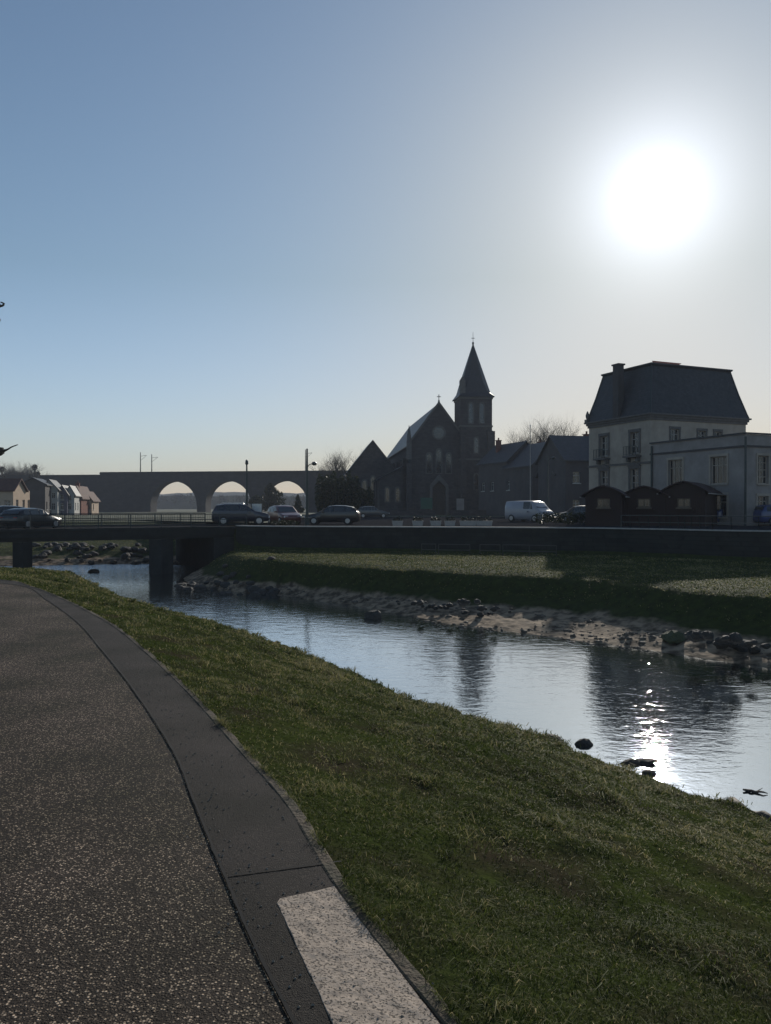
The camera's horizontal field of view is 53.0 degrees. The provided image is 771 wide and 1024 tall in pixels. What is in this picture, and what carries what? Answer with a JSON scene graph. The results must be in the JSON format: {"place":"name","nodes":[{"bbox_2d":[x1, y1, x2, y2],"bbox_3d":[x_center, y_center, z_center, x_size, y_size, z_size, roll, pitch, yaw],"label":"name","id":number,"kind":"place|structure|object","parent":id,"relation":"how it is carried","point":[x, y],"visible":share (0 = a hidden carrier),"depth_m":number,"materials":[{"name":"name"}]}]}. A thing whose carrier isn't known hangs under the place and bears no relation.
{"place":"outdoors","nodes":[
{"label":"outdoors","id":0,"kind":"place"},
{"bbox_2d":[0,478,29,507],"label":"cream house","id":1,"kind":"structure","parent":0,"point":[14,492],"depth_m":113.88,"materials":[{"name":"beige paint"}]},
{"bbox_2d":[0,583,292,1023],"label":"path","id":2,"kind":"structure","parent":0,"point":[112,911],"depth_m":3.48,"materials":[{"name":"grey asphalt"}]},
{"bbox_2d":[0,302,17,455],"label":"pollarded plane tree","id":3,"kind":"object","parent":2,"relation":"on","point":[2,450],"visible":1,"depth_m":12.18,"materials":[{"name":"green plant"}]},
{"bbox_2d":[0,582,433,1023],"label":"loose grit","id":4,"kind":"object","parent":2,"relation":"on","point":[289,986],"visible":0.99,"depth_m":3.54,"materials":[{"name":"grey gravel"}]},
{"bbox_2d":[0,580,441,1023],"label":"pavement","id":5,"kind":"structure","parent":0,"point":[264,834],"depth_m":3.97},
{"bbox_2d":[5,583,297,1023],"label":"pavement joint","id":6,"kind":"object","parent":5,"relation":"on","point":[285,1004],"visible":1,"depth_m":3.37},
{"bbox_2d":[229,860,341,875],"bbox_3d":[-0.437,1.572,3.413,0.497,0.001,0.014,0,0,-16],"label":"pavement joint","id":7,"kind":"object","parent":5,"relation":"on","point":[281,868],"visible":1,"depth_m":3.41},
{"bbox_2d":[277,886,438,1023],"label":"paving slab","id":8,"kind":"structure","parent":5,"relation":"on","point":[364,965],"depth_m":2.69,"materials":[{"name":"concrete"}]},
{"bbox_2d":[157,495,305,508],"bbox_3d":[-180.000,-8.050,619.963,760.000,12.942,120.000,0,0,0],"label":"hills","id":9,"kind":"structure","parent":0,"point":[182,504],"depth_m":575.94,"materials":[{"name":"green plant"}]},
{"bbox_2d":[159,492,305,496],"bbox_3d":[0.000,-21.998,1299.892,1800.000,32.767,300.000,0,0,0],"label":"hills","id":10,"kind":"structure","parent":0,"point":[235,493],"depth_m":1244.53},
{"bbox_2d":[52,509,504,525],"bbox_3d":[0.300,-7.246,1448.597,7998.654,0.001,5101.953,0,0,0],"label":"ground","id":11,"kind":"structure","parent":0,"point":[154,517],"depth_m":114.89,"materials":[{"name":"grey asphalt"}]},
{"bbox_2d":[0,461,38,474],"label":"bare tree","id":12,"kind":"object","parent":11,"relation":"on","point":[17,469],"visible":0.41,"depth_m":262.83,"materials":[{"name":"brown plant"}]},
{"bbox_2d":[6,458,44,474],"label":"bare tree","id":13,"kind":"object","parent":11,"relation":"on","point":[17,473],"visible":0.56,"depth_m":259.85,"materials":[{"name":"brown plant"}]},
{"bbox_2d":[28,464,40,477],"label":"pollarded tree","id":14,"kind":"object","parent":11,"relation":"on","point":[34,467],"visible":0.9,"depth_m":215.68,"materials":[{"name":"brown plant"}]},
{"bbox_2d":[24,477,52,512],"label":"grey gabled house","id":15,"kind":"structure","parent":11,"relation":"on","point":[40,492],"depth_m":128.70,"materials":[{"name":"paint"}]},
{"bbox_2d":[47,479,61,512],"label":"pale house","id":16,"kind":"structure","parent":11,"relation":"on","point":[55,496],"depth_m":134.61,"materials":[{"name":"white paint"}]},
{"bbox_2d":[60,485,70,512],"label":"mauve house","id":17,"kind":"structure","parent":11,"relation":"on","point":[64,496],"depth_m":137.34,"materials":[{"name":"paint"}]},
{"bbox_2d":[67,485,81,512],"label":"white house","id":18,"kind":"structure","parent":11,"relation":"on","point":[74,502],"depth_m":139.51,"materials":[{"name":"paint"}]},
{"bbox_2d":[75,481,90,512],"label":"brick house","id":19,"kind":"structure","parent":11,"relation":"on","point":[84,492],"depth_m":148.76,"materials":[{"name":"red tile"}]},
{"bbox_2d":[89,492,100,512],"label":"red roofed house","id":20,"kind":"structure","parent":11,"relation":"on","point":[94,501],"depth_m":154.62,"materials":[{"name":"paint"}]},
{"bbox_2d":[0,470,346,511],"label":"railway viaduct","id":21,"kind":"object","parent":11,"relation":"on","point":[127,491],"visible":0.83,"depth_m":227.53,"materials":[{"name":"grey stone"}]},
{"bbox_2d":[157,493,305,507],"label":"woodland","id":22,"kind":"object","parent":11,"relation":"on","point":[303,499],"visible":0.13,"depth_m":568.85,"materials":[{"name":"plant"}]},
{"bbox_2d":[245,460,248,524],"bbox_3d":[-10.579,-1.496,58.992,0.314,4.992,0.314,0,0,22],"label":"street lamp","id":23,"kind":"object","parent":11,"relation":"on","point":[246,462],"visible":0.65,"depth_m":58.92,"materials":[{"name":"metal"}]},
{"bbox_2d":[248,495,264,511],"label":"evergreen tree","id":24,"kind":"object","parent":11,"relation":"on","point":[255,499],"visible":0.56,"depth_m":179.35,"materials":[{"name":"green plant"}]},
{"bbox_2d":[258,483,285,510],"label":"evergreen tree","id":25,"kind":"object","parent":11,"relation":"on","point":[272,497],"visible":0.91,"depth_m":174.39,"materials":[{"name":"green plant"}]},
{"bbox_2d":[293,494,304,512],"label":"evergreen tree","id":26,"kind":"object","parent":11,"relation":"on","point":[297,505],"visible":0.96,"depth_m":169.49,"materials":[{"name":"green plant"}]},
{"bbox_2d":[304,457,348,491],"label":"bare tree","id":27,"kind":"object","parent":11,"relation":"on","point":[322,473],"visible":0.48,"depth_m":165.48,"materials":[{"name":"brown plant"}]},
{"bbox_2d":[314,470,361,511],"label":"evergreen shrub","id":28,"kind":"object","parent":11,"relation":"on","point":[336,489],"visible":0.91,"depth_m":109.15,"materials":[{"name":"green plant"}]},
{"bbox_2d":[318,442,371,478],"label":"bare tree","id":29,"kind":"object","parent":11,"relation":"on","point":[335,463],"visible":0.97,"depth_m":148.22,"materials":[{"name":"brown plant"}]},
{"bbox_2d":[339,487,374,506],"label":"evergreen shrub","id":30,"kind":"object","parent":11,"relation":"on","point":[367,496],"visible":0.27,"depth_m":111.18,"materials":[{"name":"green plant"}]},
{"bbox_2d":[420,497,432,509],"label":"notice board","id":31,"kind":"object","parent":11,"relation":"on","point":[426,503],"visible":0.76,"depth_m":133.96,"materials":[{"name":"paint"}]},
{"bbox_2d":[381,510,485,515],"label":"wall","id":32,"kind":"structure","parent":11,"relation":"on","point":[433,512],"depth_m":126.00,"materials":[{"name":"concrete"}]},
{"bbox_2d":[456,498,463,509],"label":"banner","id":33,"kind":"object","parent":11,"relation":"on","point":[459,504],"visible":0.64,"depth_m":133.96,"materials":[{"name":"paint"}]},
{"bbox_2d":[505,425,564,442],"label":"bare tree","id":34,"kind":"object","parent":11,"relation":"on","point":[527,438],"visible":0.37,"depth_m":133.21,"materials":[{"name":"brown plant"}]},
{"bbox_2d":[510,412,584,443],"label":"bare tree","id":35,"kind":"object","parent":11,"relation":"on","point":[544,437],"visible":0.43,"depth_m":133.01,"materials":[{"name":"brown plant"}]},
{"bbox_2d":[529,413,582,443],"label":"bare tree","id":36,"kind":"object","parent":11,"relation":"on","point":[557,432],"visible":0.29,"depth_m":127.97,"materials":[{"name":"brown plant"}]},
{"bbox_2d":[0,566,770,1023],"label":"river bank","id":37,"kind":"structure","parent":0,"point":[714,875],"depth_m":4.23,"materials":[{"name":"green plant"}]},
{"bbox_2d":[726,797,770,821],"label":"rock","id":38,"kind":"object","parent":37,"relation":"on","point":[767,814],"visible":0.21,"depth_m":10.03,"materials":[{"name":"grey stone"}]},
{"bbox_2d":[0,564,770,813],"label":"water","id":39,"kind":"structure","parent":0,"point":[695,725],"depth_m":19.89,"materials":[{"name":"blue liquid"}]},
{"bbox_2d":[364,610,381,618],"bbox_3d":[-0.488,4.160,30.678,0.704,0.524,0.610,-7,5,7],"label":"rock","id":40,"kind":"object","parent":39,"relation":"in","point":[374,614],"visible":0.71,"depth_m":30.52,"materials":[{"name":"grey stone"}]},
{"bbox_2d":[575,738,592,746],"bbox_3d":[3.688,4.301,14.347,0.305,0.206,0.260,0,0,-22],"label":"rock","id":41,"kind":"object","parent":39,"relation":"in","point":[584,742],"visible":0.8,"depth_m":14.28,"materials":[{"name":"grey stone"}]},
{"bbox_2d":[620,758,639,765],"bbox_3d":[4.207,4.309,13.269,0.374,0.140,0.210,-4,6,-8],"label":"rock","id":42,"kind":"object","parent":39,"relation":"in","point":[634,762],"visible":0.77,"depth_m":13.22,"materials":[{"name":"grey stone"}]},
{"bbox_2d":[637,758,657,764],"bbox_3d":[4.439,4.309,13.322,0.475,0.115,0.252,-8,-4,7],"label":"rock","id":43,"kind":"object","parent":39,"relation":"in","point":[645,761],"visible":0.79,"depth_m":13.24,"materials":[{"name":"grey stone"}]},
{"bbox_2d":[0,521,770,666],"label":"river bank","id":44,"kind":"structure","parent":0,"point":[617,617],"depth_m":31.86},
{"bbox_2d":[0,513,250,573],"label":"road bridge","id":45,"kind":"structure","parent":44,"relation":"on","point":[199,546],"depth_m":51.04,"materials":[{"name":"concrete"}]},
{"bbox_2d":[0,506,25,527],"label":"parked car","id":46,"kind":"object","parent":45,"relation":"on","point":[2,508],"visible":0.16,"depth_m":51.24,"materials":[{"name":"grey paint"}]},
{"bbox_2d":[0,508,62,528],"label":"parked car","id":47,"kind":"object","parent":45,"relation":"on","point":[26,513],"visible":0.76,"depth_m":48.05,"materials":[{"name":"black paint"}]},
{"bbox_2d":[0,539,770,626],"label":"grass","id":48,"kind":"structure","parent":44,"relation":"on","point":[514,562],"depth_m":37.58,"materials":[{"name":"green plant"}]},
{"bbox_2d":[193,574,769,664],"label":"shingle","id":49,"kind":"object","parent":44,"relation":"on","point":[569,630],"visible":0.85,"depth_m":27.13,"materials":[{"name":"stone"}]},
{"bbox_2d":[748,645,760,653],"bbox_3d":[10.639,3.966,22.308,0.341,0.252,0.328,-1,-5,23],"label":"rock","id":50,"kind":"object","parent":49,"relation":"on","point":[754,649],"visible":0.87,"depth_m":22.20,"materials":[{"name":"grey stone"}]},
{"bbox_2d":[236,525,770,557],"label":"quay wall","id":51,"kind":"structure","parent":44,"relation":"on","point":[743,543],"depth_m":48.33,"materials":[{"name":"stone"}]},
{"bbox_2d":[661,630,685,643],"bbox_3d":[9.051,3.925,24.313,0.707,0.444,0.697,0,0,-18],"label":"boulder","id":52,"kind":"object","parent":44,"relation":"on","point":[672,637],"visible":0.99,"depth_m":24.09,"materials":[{"name":"grey stone"}]},
{"bbox_2d":[687,629,700,642],"bbox_3d":[8.893,3.552,22.196,0.404,0.399,0.427,0,0,-7],"label":"rock","id":53,"kind":"object","parent":44,"relation":"on","point":[691,637],"visible":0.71,"depth_m":22.13,"materials":[{"name":"grey stone"}]},
{"bbox_2d":[728,632,742,644],"bbox_3d":[9.294,3.357,20.544,0.336,0.340,0.356,0,0,-7],"label":"rock","id":54,"kind":"object","parent":44,"relation":"on","point":[736,637],"visible":0.96,"depth_m":20.43,"materials":[{"name":"grey stone"}]},
{"bbox_2d":[0,0,770,493],"label":"sky","id":55,"kind":"structure","parent":0,"point":[263,233],"materials":[{"name":"blue"}]},
{"bbox_2d":[344,338,494,514],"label":"stone church","id":56,"kind":"structure","parent":0,"point":[437,453],"depth_m":140.36,"materials":[{"name":"stone"}]},
{"bbox_2d":[370,475,375,498],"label":"lancet window","id":57,"kind":"structure","parent":56,"relation":"in","point":[372,484],"depth_m":148.81,"materials":[{"name":"glass"}]},
{"bbox_2d":[384,486,389,502],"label":"lancet window","id":58,"kind":"structure","parent":56,"relation":"in","point":[387,489],"depth_m":142.51,"materials":[{"name":"glass"}]},
{"bbox_2d":[395,486,400,502],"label":"lancet window","id":59,"kind":"structure","parent":56,"relation":"in","point":[397,489],"depth_m":142.76,"materials":[{"name":"glass"}]},
{"bbox_2d":[426,452,432,473],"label":"lancet window","id":60,"kind":"structure","parent":56,"relation":"in","point":[429,457],"depth_m":140.23,"materials":[{"name":"glass"}]},
{"bbox_2d":[435,448,441,473],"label":"lancet window","id":61,"kind":"structure","parent":56,"relation":"in","point":[438,454],"depth_m":140.41,"materials":[{"name":"glass"}]},
{"bbox_2d":[432,426,445,439],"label":"round window","id":62,"kind":"structure","parent":56,"relation":"in","point":[438,432],"depth_m":140.37,"materials":[{"name":"glass"}]},
{"bbox_2d":[433,484,444,514],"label":"door","id":63,"kind":"structure","parent":56,"relation":"in","point":[438,489],"depth_m":141.20,"materials":[{"name":"paint"}]},
{"bbox_2d":[445,452,451,473],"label":"lancet window","id":64,"kind":"structure","parent":56,"relation":"in","point":[448,457],"depth_m":140.58,"materials":[{"name":"glass"}]},
{"bbox_2d":[468,402,473,423],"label":"lancet window","id":65,"kind":"structure","parent":56,"relation":"in","point":[470,405],"depth_m":139.72,"materials":[{"name":"glass"}]},
{"bbox_2d":[473,436,478,453],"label":"lancet window","id":66,"kind":"structure","parent":56,"relation":"in","point":[476,439],"depth_m":139.79,"materials":[{"name":"glass"}]},
{"bbox_2d":[473,473,478,489],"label":"lancet window","id":67,"kind":"structure","parent":56,"relation":"in","point":[476,476],"depth_m":139.86,"materials":[{"name":"glass"}]},
{"bbox_2d":[479,402,484,423],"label":"lancet window","id":68,"kind":"structure","parent":56,"relation":"in","point":[481,405],"depth_m":139.93,"materials":[{"name":"glass"}]},
{"bbox_2d":[476,438,528,515],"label":"slate roofed house","id":69,"kind":"structure","parent":0,"point":[495,459],"depth_m":124.17,"materials":[{"name":"grey paint"}]},
{"bbox_2d":[252,517,770,529],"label":"street","id":70,"kind":"structure","parent":0,"point":[407,521],"depth_m":60.92,"materials":[{"name":"grey asphalt"}]},
{"bbox_2d":[212,503,269,524],"bbox_3d":[-10.980,0.145,58.683,4.300,1.704,2.210,0,0,-12],"label":"parked car","id":71,"kind":"object","parent":70,"relation":"on","point":[240,511],"visible":0.83,"depth_m":57.77,"materials":[{"name":"blue paint"}]},
{"bbox_2d":[251,503,261,524],"bbox_3d":[-9.980,0.154,60.002,0.829,1.681,0.080,0,0,0],"label":"road sign","id":72,"kind":"object","parent":70,"relation":"on","point":[256,507],"visible":0.59,"depth_m":59.96,"materials":[{"name":"metal"}]},
{"bbox_2d":[267,505,301,524],"bbox_3d":[-8.121,0.217,62.002,2.060,1.520,3.900,0,0,-28],"label":"parked car","id":73,"kind":"object","parent":70,"relation":"on","point":[283,512],"visible":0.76,"depth_m":61.21,"materials":[{"name":"red paint"}]},
{"bbox_2d":[271,520,298,525],"bbox_3d":[-7.396,0.804,56.495,2.272,0.555,0.885,0,0,0],"label":"shrub","id":74,"kind":"object","parent":70,"relation":"on","point":[290,522],"visible":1,"depth_m":56.44,"materials":[{"name":"green plant"}]},
{"bbox_2d":[305,449,316,525],"bbox_3d":[-5.503,-1.826,56.990,0.921,5.675,0.374,0,0,0],"label":"street lamp","id":75,"kind":"object","parent":70,"relation":"on","point":[307,520],"visible":1,"depth_m":56.92,"materials":[{"name":"metal"}]},
{"bbox_2d":[304,505,360,524],"bbox_3d":[-4.151,0.226,60.502,4.300,1.520,2.160,0,0,4],"label":"parked car","id":76,"kind":"object","parent":70,"relation":"on","point":[346,515],"visible":0.92,"depth_m":59.62,"materials":[{"name":"black paint"}]},
{"bbox_2d":[357,506,389,517],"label":"parked car","id":77,"kind":"object","parent":70,"relation":"on","point":[368,511],"visible":0.88,"depth_m":97.15,"materials":[{"name":"grey paint"}]},
{"bbox_2d":[392,516,402,525],"bbox_3d":[0.881,0.640,56.506,0.820,0.749,0.372,0,0,0],"label":"planter","id":78,"kind":"object","parent":70,"relation":"on","point":[396,522],"visible":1,"depth_m":56.33,"materials":[{"name":"grey concrete"}]},
{"bbox_2d":[412,515,422,525],"bbox_3d":[2.349,0.613,56.510,0.820,0.804,0.384,0,0,0],"label":"planter","id":79,"kind":"object","parent":70,"relation":"on","point":[419,522],"visible":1,"depth_m":56.33,"materials":[{"name":"grey concrete"}]},
{"bbox_2d":[444,517,455,525],"bbox_3d":[4.699,0.628,56.503,0.820,0.773,0.388,0,0,0],"label":"planter","id":80,"kind":"object","parent":70,"relation":"on","point":[449,522],"visible":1,"depth_m":56.33,"materials":[{"name":"grey concrete"}]},
{"bbox_2d":[459,515,475,525],"bbox_3d":[6.020,0.612,56.496,1.220,0.805,0.376,0,0,0],"label":"planter","id":81,"kind":"object","parent":70,"relation":"on","point":[467,523],"visible":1,"depth_m":56.33,"materials":[{"name":"grey concrete"}]},
{"bbox_2d":[476,516,492,525],"bbox_3d":[7.195,0.563,56.512,1.220,0.903,0.374,0,0,0],"label":"planter","id":82,"kind":"object","parent":70,"relation":"on","point":[481,522],"visible":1,"depth_m":56.33,"materials":[{"name":"grey concrete"}]},
{"bbox_2d":[505,501,552,521],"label":"white van","id":83,"kind":"object","parent":70,"relation":"on","point":[523,511],"visible":0.81,"depth_m":71.29,"materials":[{"name":"paint"}]},
{"bbox_2d":[530,425,530,500],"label":"flagpole","id":84,"kind":"object","parent":70,"relation":"on","point":[530,462],"visible":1,"depth_m":79.94,"materials":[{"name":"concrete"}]},
{"bbox_2d":[547,457,554,507],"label":"street lamp","id":85,"kind":"object","parent":70,"relation":"on","point":[552,458],"visible":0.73,"depth_m":75.95,"materials":[{"name":"metal"}]},
{"bbox_2d":[533,512,584,524],"bbox_3d":[13.726,0.503,60.011,4.512,1.100,1.033,0,0,0],"label":"hedge","id":86,"kind":"object","parent":70,"relation":"on","point":[560,519],"visible":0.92,"depth_m":59.89,"materials":[{"name":"green plant"}]},
{"bbox_2d":[535,431,588,513],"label":"steep roofed house","id":87,"kind":"structure","parent":70,"relation":"on","point":[568,465],"depth_m":98.87,"materials":[{"name":"paint"}]},
{"bbox_2d":[572,472,580,483],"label":"window","id":88,"kind":"structure","parent":87,"relation":"in","point":[576,475],"depth_m":97.52,"materials":[{"name":"grey glass"}]},
{"bbox_2d":[553,505,584,521],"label":"parked car","id":89,"kind":"object","parent":70,"relation":"on","point":[577,509],"visible":0.23,"depth_m":69.18,"materials":[{"name":"grey paint"}]},
{"bbox_2d":[579,485,629,525],"bbox_3d":[16.440,-0.477,57.657,3.340,2.970,3.320,0,0,24],"label":"timber hut","id":90,"kind":"object","parent":70,"relation":"on","point":[604,505],"visible":0.94,"depth_m":56.49,"materials":[{"name":"brown wood"}]},
{"bbox_2d":[596,498,610,508],"bbox_3d":[15.915,-0.610,56.461,1.060,0.750,0.230,0,0,24],"label":"window","id":91,"kind":"structure","parent":90,"relation":"in","point":[601,503],"depth_m":56.49,"materials":[{"name":"grey glass"}]},
{"bbox_2d":[621,485,669,525],"bbox_3d":[19.546,-0.480,58.096,3.640,2.970,3.320,0,0,24],"label":"timber hut","id":92,"kind":"object","parent":70,"relation":"on","point":[644,500],"visible":0.81,"depth_m":56.87,"materials":[{"name":"brown wood"}]},
{"bbox_2d":[636,499,651,508],"bbox_3d":[19.013,-0.613,56.904,1.060,0.750,0.230,0,0,24],"label":"window","id":93,"kind":"structure","parent":92,"relation":"in","point":[642,503],"depth_m":56.94,"materials":[{"name":"grey glass"}]},
{"bbox_2d":[656,481,722,525],"bbox_3d":[22.731,-0.627,57.636,3.640,3.270,5.320,0,0,33],"label":"timber hut","id":94,"kind":"object","parent":70,"relation":"on","point":[695,500],"visible":0.92,"depth_m":55.76,"materials":[{"name":"brown wood"}]},
{"bbox_2d":[676,498,690,508],"bbox_3d":[21.471,-0.606,55.708,1.060,0.750,0.230,0,0,33],"label":"window","id":95,"kind":"structure","parent":94,"relation":"in","point":[682,503],"depth_m":55.75,"materials":[{"name":"grey glass"}]},
{"bbox_2d":[649,432,770,525],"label":"flat roofed annexe","id":96,"kind":"structure","parent":70,"relation":"on","point":[734,469],"depth_m":58.56,"materials":[{"name":"white paint"}]},
{"bbox_2d":[670,459,681,484],"bbox_3d":[23.785,-3.176,63.334,0.350,2.200,1.760,0,0,-23],"label":"window","id":97,"kind":"structure","parent":96,"relation":"in","point":[675,465],"depth_m":63.58,"materials":[{"name":"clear glass"}]},
{"bbox_2d":[709,456,727,484],"bbox_3d":[25.541,-3.151,59.191,0.350,2.200,1.760,0,0,-23],"label":"window","id":98,"kind":"structure","parent":96,"relation":"in","point":[719,464],"depth_m":59.35,"materials":[{"name":"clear glass"}]},
{"bbox_2d":[717,495,727,518],"bbox_3d":[25.541,-0.401,59.207,0.350,1.800,1.760,0,0,-23],"label":"window","id":99,"kind":"structure","parent":96,"relation":"in","point":[721,499],"depth_m":59.09,"materials":[{"name":"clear glass"}]},
{"bbox_2d":[757,456,769,484],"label":"window","id":100,"kind":"structure","parent":96,"relation":"in","point":[761,459],"depth_m":57.76,"materials":[{"name":"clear glass"}]},
{"bbox_2d":[753,504,770,525],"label":"parked car","id":101,"kind":"object","parent":70,"relation":"on","point":[762,510],"visible":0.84,"depth_m":56.13,"materials":[{"name":"blue paint"}]},
{"bbox_2d":[501,439,544,515],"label":"slate roofed house","id":102,"kind":"structure","parent":0,"point":[516,468],"depth_m":115.98,"materials":[{"name":"grey paint"}]},
{"bbox_2d":[584,361,751,491],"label":"mansard house","id":103,"kind":"structure","parent":0,"point":[635,411],"depth_m":68.70,"materials":[{"name":"white stone"}]},
{"bbox_2d":[599,436,608,457],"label":"window","id":104,"kind":"structure","parent":103,"relation":"in","point":[605,438],"depth_m":71.69,"materials":[{"name":"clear glass"}]},
{"bbox_2d":[630,432,639,454],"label":"window","id":105,"kind":"structure","parent":103,"relation":"in","point":[634,435],"depth_m":67.96,"materials":[{"name":"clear glass"}]},
{"bbox_2d":[632,469,637,488],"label":"window","id":106,"kind":"structure","parent":103,"relation":"in","point":[634,471],"depth_m":68.05,"materials":[{"name":"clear glass"}]},
{"bbox_2d":[671,429,677,441],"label":"window","id":107,"kind":"structure","parent":103,"relation":"in","point":[674,432],"depth_m":67.25,"materials":[{"name":"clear glass"}]},
{"label":"ground","id":108,"kind":"structure","parent":0,"visible":0},
{"bbox_2d":[0,579,461,1023],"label":"kerb","id":109,"kind":"structure","parent":108,"relation":"on","point":[413,976],"depth_m":3.39,"materials":[{"name":"concrete"}]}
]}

